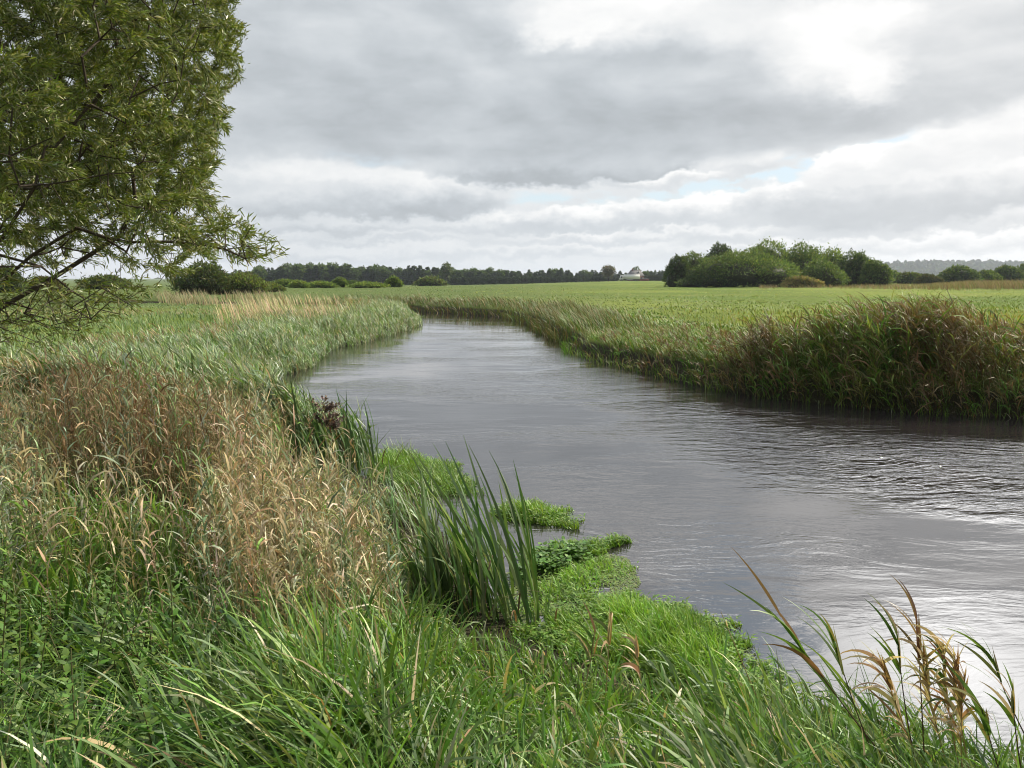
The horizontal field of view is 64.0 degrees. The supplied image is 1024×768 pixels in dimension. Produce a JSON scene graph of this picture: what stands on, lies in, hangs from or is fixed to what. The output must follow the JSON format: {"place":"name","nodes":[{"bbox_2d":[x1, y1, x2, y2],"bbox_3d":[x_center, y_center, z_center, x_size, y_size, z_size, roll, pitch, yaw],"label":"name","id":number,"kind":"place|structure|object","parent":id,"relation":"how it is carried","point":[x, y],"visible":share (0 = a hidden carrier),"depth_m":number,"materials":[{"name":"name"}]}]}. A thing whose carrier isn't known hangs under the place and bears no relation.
{"place":"outdoors","nodes":[
{"label":"outdoors","id":0,"kind":"place"},
{"bbox_2d":[0,334,422,642],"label":"reed canary grass","id":1,"kind":"structure","parent":0,"point":[277,514],"depth_m":4.75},
{"bbox_2d":[0,279,1023,765],"bbox_3d":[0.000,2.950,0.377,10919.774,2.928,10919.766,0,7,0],"label":"ground","id":2,"kind":"structure","parent":0,"point":[604,289],"depth_m":31.13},
{"bbox_2d":[0,524,14,618],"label":"nettle plant","id":3,"kind":"object","parent":2,"relation":"on","point":[3,565],"visible":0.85,"depth_m":3.61,"materials":[{"name":"green plant"}]},
{"bbox_2d":[0,580,17,693],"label":"nettle plant","id":4,"kind":"object","parent":2,"relation":"on","point":[4,650],"visible":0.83,"depth_m":3.00,"materials":[{"name":"green plant"}]},
{"bbox_2d":[0,684,27,761],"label":"nettle plant","id":5,"kind":"object","parent":2,"relation":"on","point":[10,711],"visible":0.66,"depth_m":2.60,"materials":[{"name":"green plant"}]},
{"bbox_2d":[1,703,27,766],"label":"nettle plant","id":6,"kind":"object","parent":2,"relation":"on","point":[14,740],"visible":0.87,"depth_m":2.55,"materials":[{"name":"green plant"}]},
{"bbox_2d":[0,265,30,292],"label":"dark bush","id":7,"kind":"object","parent":2,"relation":"on","point":[15,285],"visible":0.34,"depth_m":88.58,"materials":[{"name":"green plant"}]},
{"bbox_2d":[5,596,34,696],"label":"nettle plant","id":8,"kind":"object","parent":2,"relation":"on","point":[20,650],"visible":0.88,"depth_m":3.00,"materials":[{"name":"green plant"}]},
{"bbox_2d":[17,507,45,576],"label":"nettle plant","id":9,"kind":"object","parent":2,"relation":"on","point":[31,542],"visible":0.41,"depth_m":4.10,"materials":[{"name":"green plant"}]},
{"bbox_2d":[17,522,48,603],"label":"nettle plant","id":10,"kind":"object","parent":2,"relation":"on","point":[34,556],"visible":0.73,"depth_m":3.89,"materials":[{"name":"green plant"}]},
{"bbox_2d":[0,656,68,734],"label":"nettle plant","id":11,"kind":"object","parent":2,"relation":"on","point":[25,685],"visible":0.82,"depth_m":2.78,"materials":[{"name":"green plant"}]},
{"bbox_2d":[29,587,51,651],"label":"nettle plant","id":12,"kind":"object","parent":2,"relation":"on","point":[41,616],"visible":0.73,"depth_m":3.40,"materials":[{"name":"green plant"}]},
{"bbox_2d":[28,621,52,699],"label":"nettle plant","id":13,"kind":"object","parent":2,"relation":"on","point":[41,659],"visible":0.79,"depth_m":2.98,"materials":[{"name":"green plant"}]},
{"bbox_2d":[27,506,59,594],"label":"nettle plant","id":14,"kind":"object","parent":2,"relation":"on","point":[45,572],"visible":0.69,"depth_m":3.93,"materials":[{"name":"green plant"}]},
{"bbox_2d":[54,579,66,635],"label":"nettle plant","id":15,"kind":"object","parent":2,"relation":"on","point":[59,609],"visible":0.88,"depth_m":3.56,"materials":[{"name":"green plant"}]},
{"bbox_2d":[49,626,91,735],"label":"nettle plant","id":16,"kind":"object","parent":2,"relation":"on","point":[64,637],"visible":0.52,"depth_m":2.68,"materials":[{"name":"green plant"}]},
{"bbox_2d":[56,647,94,762],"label":"nettle plant","id":17,"kind":"object","parent":2,"relation":"on","point":[72,713],"visible":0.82,"depth_m":2.51,"materials":[{"name":"green plant"}]},
{"bbox_2d":[90,468,104,532],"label":"nettle plant","id":18,"kind":"object","parent":2,"relation":"on","point":[98,502],"visible":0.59,"depth_m":4.79,"materials":[{"name":"green plant"}]},
{"bbox_2d":[88,554,107,637],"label":"nettle plant","id":19,"kind":"object","parent":2,"relation":"on","point":[97,591],"visible":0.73,"depth_m":3.58,"materials":[{"name":"green plant"}]},
{"bbox_2d":[80,577,116,680],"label":"nettle plant","id":20,"kind":"object","parent":2,"relation":"on","point":[95,652],"visible":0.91,"depth_m":3.12,"materials":[{"name":"green plant"}]},
{"bbox_2d":[80,273,133,289],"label":"dark bush","id":21,"kind":"object","parent":2,"relation":"on","point":[99,276],"visible":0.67,"depth_m":117.99,"materials":[{"name":"green plant"}]},
{"bbox_2d":[100,567,120,649],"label":"nettle plant","id":22,"kind":"object","parent":2,"relation":"on","point":[113,615],"visible":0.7,"depth_m":3.38,"materials":[{"name":"green plant"}]},
{"bbox_2d":[103,612,125,685],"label":"nettle plant","id":23,"kind":"object","parent":2,"relation":"on","point":[111,661],"visible":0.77,"depth_m":3.09,"materials":[{"name":"green plant"}]},
{"bbox_2d":[115,590,147,676],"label":"nettle plant","id":24,"kind":"object","parent":2,"relation":"on","point":[131,625],"visible":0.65,"depth_m":3.11,"materials":[{"name":"green plant"}]},
{"bbox_2d":[126,496,139,572],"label":"nettle plant","id":25,"kind":"object","parent":2,"relation":"on","point":[133,524],"visible":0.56,"depth_m":4.40,"materials":[{"name":"green plant"}]},
{"bbox_2d":[114,563,159,674],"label":"nettle plant","id":26,"kind":"object","parent":2,"relation":"on","point":[137,621],"visible":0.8,"depth_m":3.30,"materials":[{"name":"green plant"}]},
{"bbox_2d":[124,622,150,692],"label":"nettle plant","id":27,"kind":"object","parent":2,"relation":"on","point":[140,655],"visible":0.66,"depth_m":3.04,"materials":[{"name":"green plant"}]},
{"bbox_2d":[111,427,163,584],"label":"straw stalk","id":28,"kind":"object","parent":2,"relation":"on","point":[124,444],"visible":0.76,"depth_m":4.17,"materials":[{"name":"beige plant"}]},
{"bbox_2d":[131,666,146,743],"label":"nettle plant","id":29,"kind":"object","parent":2,"relation":"on","point":[139,689],"visible":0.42,"depth_m":2.72,"materials":[{"name":"green plant"}]},
{"bbox_2d":[0,0,289,356],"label":"willow tree","id":30,"kind":"object","parent":2,"relation":"on","point":[29,110],"visible":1,"depth_m":6.60,"materials":[{"name":"green plant"}]},
{"bbox_2d":[126,656,166,767],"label":"nettle plant","id":31,"kind":"object","parent":2,"relation":"on","point":[147,726],"visible":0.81,"depth_m":2.50,"materials":[{"name":"green plant"}]},
{"bbox_2d":[144,612,162,683],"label":"nettle plant","id":32,"kind":"object","parent":2,"relation":"on","point":[152,650],"visible":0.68,"depth_m":3.10,"materials":[{"name":"green plant"}]},
{"bbox_2d":[162,571,184,663],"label":"nettle plant","id":33,"kind":"object","parent":2,"relation":"on","point":[175,625],"visible":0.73,"depth_m":3.24,"materials":[{"name":"green plant"}]},
{"bbox_2d":[181,620,217,695],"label":"nettle plant","id":34,"kind":"object","parent":2,"relation":"on","point":[195,647],"visible":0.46,"depth_m":3.01,"materials":[{"name":"green plant"}]},
{"bbox_2d":[166,259,235,294],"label":"dark bush","id":35,"kind":"object","parent":2,"relation":"on","point":[207,278],"visible":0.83,"depth_m":80.08,"materials":[{"name":"green plant"}]},
{"bbox_2d":[0,294,424,473],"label":"pale reed grass","id":36,"kind":"structure","parent":2,"relation":"on","point":[273,350],"depth_m":16.20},
{"bbox_2d":[148,288,284,305],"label":"brown tall grass","id":37,"kind":"structure","parent":2,"relation":"on","point":[168,299],"depth_m":55.73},
{"bbox_2d":[208,577,229,659],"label":"nettle plant","id":38,"kind":"object","parent":2,"relation":"on","point":[217,619],"visible":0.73,"depth_m":3.33,"materials":[{"name":"green plant"}]},
{"bbox_2d":[223,270,272,293],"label":"dark bush","id":39,"kind":"object","parent":2,"relation":"on","point":[242,281],"visible":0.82,"depth_m":82.25,"materials":[{"name":"green plant"}]},
{"bbox_2d":[251,266,267,278],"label":"plantation tree","id":40,"kind":"object","parent":2,"relation":"on","point":[260,272],"visible":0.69,"depth_m":418.34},
{"bbox_2d":[263,281,286,291],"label":"sallow bush","id":41,"kind":"object","parent":2,"relation":"on","point":[277,287],"visible":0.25,"depth_m":93.59,"materials":[{"name":"green plant"}]},
{"bbox_2d":[280,266,298,278],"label":"plantation tree","id":42,"kind":"object","parent":2,"relation":"on","point":[290,274],"visible":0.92,"depth_m":424.22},
{"bbox_2d":[286,279,309,287],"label":"field shrub","id":43,"kind":"object","parent":2,"relation":"on","point":[297,283],"visible":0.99,"depth_m":133.28,"materials":[{"name":"green plant"}]},
{"bbox_2d":[290,263,305,279],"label":"plantation tree","id":44,"kind":"object","parent":2,"relation":"on","point":[297,271],"visible":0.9,"depth_m":426.39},
{"bbox_2d":[211,292,391,328],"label":"rusty sedge","id":45,"kind":"object","parent":2,"relation":"on","point":[268,307],"visible":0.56,"depth_m":33.47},
{"bbox_2d":[312,262,329,280],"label":"plantation tree","id":46,"kind":"object","parent":2,"relation":"on","point":[322,273],"visible":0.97,"depth_m":432.23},
{"bbox_2d":[308,280,340,287],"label":"field shrub","id":47,"kind":"object","parent":2,"relation":"on","point":[320,284],"visible":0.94,"depth_m":137.80,"materials":[{"name":"green plant"}]},
{"bbox_2d":[312,395,344,456],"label":"dock plant","id":48,"kind":"object","parent":2,"relation":"on","point":[331,405],"visible":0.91,"depth_m":8.41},
{"bbox_2d":[267,377,410,474],"bbox_3d":[-1.885,0.417,8.770,1.648,1.087,1.361,0,7,0],"label":"iris clump","id":49,"kind":"object","parent":2,"relation":"on","point":[358,461],"visible":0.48,"depth_m":8.69,"materials":[{"name":"green plant"}]},
{"bbox_2d":[332,276,348,287],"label":"field shrub","id":50,"kind":"object","parent":2,"relation":"on","point":[339,281],"visible":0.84,"depth_m":148.04,"materials":[{"name":"green plant"}]},
{"bbox_2d":[344,281,391,287],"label":"field shrub","id":51,"kind":"object","parent":2,"relation":"on","point":[368,284],"visible":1,"depth_m":135.87,"materials":[{"name":"green plant"}]},
{"bbox_2d":[369,264,385,280],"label":"plantation tree","id":52,"kind":"object","parent":2,"relation":"on","point":[375,268],"visible":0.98,"depth_m":445.24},
{"bbox_2d":[384,274,404,286],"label":"field shrub","id":53,"kind":"object","parent":2,"relation":"on","point":[393,280],"visible":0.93,"depth_m":148.19,"materials":[{"name":"green plant"}]},
{"bbox_2d":[350,469,446,528],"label":"sedge clump","id":54,"kind":"object","parent":2,"relation":"on","point":[399,499],"visible":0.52,"depth_m":7.28,"materials":[{"name":"green plant"}]},
{"bbox_2d":[412,275,448,285],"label":"field shrub","id":55,"kind":"object","parent":2,"relation":"on","point":[426,280],"visible":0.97,"depth_m":256.02,"materials":[{"name":"green plant"}]},
{"bbox_2d":[439,261,452,279],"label":"tree","id":56,"kind":"object","parent":2,"relation":"on","point":[445,270],"visible":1,"depth_m":399.89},
{"bbox_2d":[373,479,524,608],"bbox_3d":[-0.558,1.062,5.555,1.212,0.630,1.094,4,8,28],"label":"sedge clump","id":57,"kind":"object","parent":2,"relation":"on","point":[422,551],"visible":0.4,"depth_m":5.56,"materials":[{"name":"green plant"}]},
{"bbox_2d":[0,456,1023,767],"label":"lush grass","id":58,"kind":"structure","parent":2,"relation":"on","point":[326,688],"depth_m":3.06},
{"bbox_2d":[726,548,881,755],"bbox_3d":[1.112,1.026,3.056,0.681,0.884,0.072,-1,7,-9],"label":"reed stalk","id":59,"kind":"object","parent":58,"relation":"on","point":[799,650],"visible":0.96,"depth_m":3.04,"materials":[{"name":"green plant"}]},
{"bbox_2d":[785,598,873,756],"bbox_3d":[1.165,1.120,2.945,0.392,0.725,0.247,2,8,15],"label":"reed stalk","id":60,"kind":"object","parent":58,"relation":"on","point":[837,655],"visible":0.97,"depth_m":2.98,"materials":[{"name":"green plant"}]},
{"bbox_2d":[840,642,921,766],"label":"reed stalk","id":61,"kind":"object","parent":58,"relation":"on","point":[885,675],"visible":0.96,"depth_m":3.12,"materials":[{"name":"brown plant"}]},
{"bbox_2d":[865,593,915,767],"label":"reed stalk","id":62,"kind":"object","parent":58,"relation":"on","point":[896,663],"visible":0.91,"depth_m":3.10,"materials":[{"name":"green plant"}]},
{"bbox_2d":[884,576,924,762],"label":"reed stalk","id":63,"kind":"object","parent":58,"relation":"on","point":[917,631],"visible":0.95,"depth_m":3.13,"materials":[{"name":"brown plant"}]},
{"bbox_2d":[883,635,950,765],"bbox_3d":[1.569,1.204,3.138,0.294,0.609,0.264,-4,8,-30],"label":"reed stalk","id":64,"kind":"object","parent":58,"relation":"on","point":[924,674],"visible":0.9,"depth_m":3.14,"materials":[{"name":"brown plant"}]},
{"bbox_2d":[898,624,961,762],"bbox_3d":[1.636,1.196,3.142,0.324,0.623,0.223,-5,9,-33],"label":"reed stalk","id":65,"kind":"object","parent":58,"relation":"on","point":[938,670],"visible":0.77,"depth_m":3.14,"materials":[{"name":"brown plant"}]},
{"bbox_2d":[910,635,973,767],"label":"reed stalk","id":66,"kind":"object","parent":58,"relation":"on","point":[955,666],"visible":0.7,"depth_m":3.11,"materials":[{"name":"brown plant"}]},
{"bbox_2d":[927,631,992,767],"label":"reed stalk","id":67,"kind":"object","parent":58,"relation":"on","point":[965,714],"visible":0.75,"depth_m":3.11,"materials":[{"name":"brown plant"}]},
{"bbox_2d":[940,663,998,767],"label":"reed stalk","id":68,"kind":"object","parent":58,"relation":"on","point":[984,717],"visible":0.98,"depth_m":2.98,"materials":[{"name":"green plant"}]},
{"bbox_2d":[942,621,1023,733],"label":"reed stalk","id":69,"kind":"object","parent":58,"relation":"on","point":[990,658],"visible":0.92,"depth_m":3.10,"materials":[{"name":"green plant"}]},
{"bbox_2d":[980,665,1021,767],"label":"reed stalk","id":70,"kind":"object","parent":58,"relation":"on","point":[1009,711],"visible":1,"depth_m":2.99,"materials":[{"name":"green plant"}]},
{"bbox_2d":[567,602,599,690],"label":"reed stalk","id":71,"kind":"object","parent":2,"relation":"on","point":[586,641],"visible":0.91,"depth_m":3.77,"materials":[{"name":"brown plant"}]},
{"bbox_2d":[586,602,612,693],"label":"reed stalk","id":72,"kind":"object","parent":2,"relation":"on","point":[608,629],"visible":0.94,"depth_m":3.77,"materials":[{"name":"brown plant"}]},
{"bbox_2d":[600,265,616,280],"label":"beech tree","id":73,"kind":"object","parent":2,"relation":"on","point":[608,271],"visible":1,"depth_m":430.96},
{"bbox_2d":[619,274,639,280],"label":"box lorry","id":74,"kind":"object","parent":2,"relation":"on","point":[634,277],"visible":0.95,"depth_m":444.26,"materials":[{"name":"white paint"}]},
{"bbox_2d":[619,633,645,701],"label":"reed stalk","id":75,"kind":"object","parent":2,"relation":"on","point":[636,653],"visible":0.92,"depth_m":3.94,"materials":[{"name":"brown plant"}]},
{"bbox_2d":[661,253,692,286],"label":"willow shrub","id":76,"kind":"object","parent":2,"relation":"on","point":[678,267],"visible":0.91,"depth_m":147.90,"materials":[{"name":"green plant"}]},
{"bbox_2d":[679,250,711,286],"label":"willow shrub","id":77,"kind":"object","parent":2,"relation":"on","point":[694,262],"visible":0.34,"depth_m":151.50,"materials":[{"name":"green plant"}]},
{"bbox_2d":[674,269,732,287],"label":"willow shrub","id":78,"kind":"object","parent":2,"relation":"on","point":[690,279],"visible":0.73,"depth_m":142.16,"materials":[{"name":"green plant"}]},
{"bbox_2d":[705,241,732,263],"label":"broadleaf tree","id":79,"kind":"object","parent":2,"relation":"on","point":[722,248],"visible":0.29,"depth_m":165.35,"materials":[{"name":"green plant"}]},
{"bbox_2d":[690,247,805,286],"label":"willow shrub","id":80,"kind":"object","parent":2,"relation":"on","point":[738,268],"visible":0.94,"depth_m":141.19,"materials":[{"name":"green plant"}]},
{"bbox_2d":[741,236,799,285],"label":"willow shrub","id":81,"kind":"object","parent":2,"relation":"on","point":[771,249],"visible":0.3,"depth_m":158.54,"materials":[{"name":"green plant"}]},
{"bbox_2d":[780,275,824,287],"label":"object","id":82,"kind":"object","parent":2,"relation":"on","point":[798,281],"depth_m":138.04,"materials":[{"name":"green plant"}]},
{"bbox_2d":[779,238,830,271],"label":"willow shrub","id":83,"kind":"object","parent":2,"relation":"on","point":[801,258],"visible":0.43,"depth_m":159.18,"materials":[{"name":"green plant"}]},
{"bbox_2d":[588,283,1023,414],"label":"tall reeds","id":84,"kind":"object","parent":2,"relation":"on","point":[944,332],"visible":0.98,"depth_m":14.44,"materials":[{"name":"green plant"}]},
{"bbox_2d":[801,259,850,286],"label":"willow shrub","id":85,"kind":"object","parent":2,"relation":"on","point":[828,272],"visible":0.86,"depth_m":146.64,"materials":[{"name":"green plant"}]},
{"bbox_2d":[820,243,846,267],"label":"willow shrub","id":86,"kind":"object","parent":2,"relation":"on","point":[836,256],"visible":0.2,"depth_m":164.88,"materials":[{"name":"green plant"}]},
{"bbox_2d":[833,247,870,286],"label":"willow shrub","id":87,"kind":"object","parent":2,"relation":"on","point":[853,265],"visible":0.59,"depth_m":154.26,"materials":[{"name":"green plant"}]},
{"bbox_2d":[857,257,894,286],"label":"willow shrub","id":88,"kind":"object","parent":2,"relation":"on","point":[874,272],"visible":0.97,"depth_m":151.46,"materials":[{"name":"green plant"}]},
{"bbox_2d":[758,279,1023,290],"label":"brown reed bed","id":89,"kind":"object","parent":2,"relation":"on","point":[1005,284],"visible":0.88,"depth_m":125.66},
{"bbox_2d":[892,271,921,283],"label":"scrub bush","id":90,"kind":"object","parent":2,"relation":"on","point":[904,278],"visible":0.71,"depth_m":211.64,"materials":[{"name":"green plant"}]},
{"bbox_2d":[912,273,945,284],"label":"scrub bush","id":91,"kind":"object","parent":2,"relation":"on","point":[926,278],"visible":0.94,"depth_m":202.09,"materials":[{"name":"green plant"}]},
{"bbox_2d":[938,263,983,282],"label":"scrub bush","id":92,"kind":"object","parent":2,"relation":"on","point":[954,274],"visible":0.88,"depth_m":206.52,"materials":[{"name":"green plant"}]},
{"bbox_2d":[978,269,1002,281],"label":"scrub bush","id":93,"kind":"object","parent":2,"relation":"on","point":[990,274],"visible":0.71,"depth_m":221.25,"materials":[{"name":"green plant"}]},
{"bbox_2d":[994,263,1023,281],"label":"scrub bush","id":94,"kind":"object","parent":2,"relation":"on","point":[1007,272],"visible":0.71,"depth_m":231.11,"materials":[{"name":"green plant"}]},
{"bbox_2d":[0,283,1023,376],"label":"meadow grass","id":95,"kind":"structure","parent":0,"point":[135,320],"depth_m":33.54,"materials":[{"name":"green plant"}]},
{"bbox_2d":[0,0,1023,278],"label":"sky","id":96,"kind":"structure","parent":0,"point":[574,136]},
{"bbox_2d":[281,312,1023,767],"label":"river water","id":97,"kind":"structure","parent":0,"point":[835,516],"depth_m":8.76,"materials":[{"name":"grey liquid"}]},
{"bbox_2d":[363,438,487,495],"bbox_3d":[-1.081,0.865,9.270,1.246,0.330,2.276,-2,8,-14],"label":"floating grass mat","id":98,"kind":"object","parent":97,"relation":"on","point":[404,457],"visible":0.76,"depth_m":9.11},
{"bbox_2d":[374,435,557,634],"bbox_3d":[-0.334,0.917,5.373,1.235,1.267,1.196,0,7,0],"label":"sweet flag clump","id":99,"kind":"object","parent":97,"relation":"in","point":[478,549],"visible":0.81,"depth_m":5.29,"materials":[{"name":"green plant"}]},
{"bbox_2d":[485,495,585,530],"bbox_3d":[0.282,1.139,7.612,1.053,0.210,0.708,6,10,40],"label":"floating grass mat","id":100,"kind":"object","parent":97,"relation":"on","point":[540,513],"visible":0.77,"depth_m":7.54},
{"bbox_2d":[514,536,594,580],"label":"watercress clump","id":101,"kind":"object","parent":97,"relation":"on","point":[550,558],"visible":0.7,"depth_m":6.35,"materials":[{"name":"green plant"}]},
{"bbox_2d":[497,552,640,642],"bbox_3d":[0.365,1.473,5.721,1.164,0.005,1.785,0,7,0],"label":"duckweed","id":102,"kind":"object","parent":97,"relation":"on","point":[631,575],"visible":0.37,"depth_m":5.93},
{"bbox_2d":[516,554,638,613],"bbox_3d":[0.414,1.386,5.910,0.617,0.157,1.330,5,9,35],"label":"floating grass mat","id":103,"kind":"object","parent":97,"relation":"on","point":[564,579],"visible":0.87,"depth_m":5.96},
{"bbox_2d":[519,532,636,570],"bbox_3d":[0.542,1.281,6.609,1.180,0.187,0.444,-5,9,-36],"label":"floating grass mat","id":104,"kind":"object","parent":97,"relation":"on","point":[602,546],"visible":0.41,"depth_m":6.70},
{"bbox_2d":[509,586,837,726],"bbox_3d":[1.014,1.455,4.845,2.085,0.294,1.268,6,10,40],"label":"floating grass mat","id":105,"kind":"object","parent":97,"relation":"on","point":[680,628],"visible":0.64,"depth_m":4.91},
{"bbox_2d":[312,293,1023,418],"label":"bank grass","id":106,"kind":"structure","parent":0,"point":[577,314],"depth_m":27.80,"materials":[{"name":"green plant"}]},
{"bbox_2d":[891,261,1013,275],"bbox_3d":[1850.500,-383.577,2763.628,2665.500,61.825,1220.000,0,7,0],"label":"hills","id":107,"kind":"structure","parent":0,"point":[946,265],"depth_m":2449.67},
{"bbox_2d":[882,258,1023,274],"bbox_3d":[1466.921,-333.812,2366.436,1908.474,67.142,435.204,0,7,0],"label":"hill woodland","id":108,"kind":"object","parent":107,"relation":"on","point":[912,266],"visible":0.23,"depth_m":2421.81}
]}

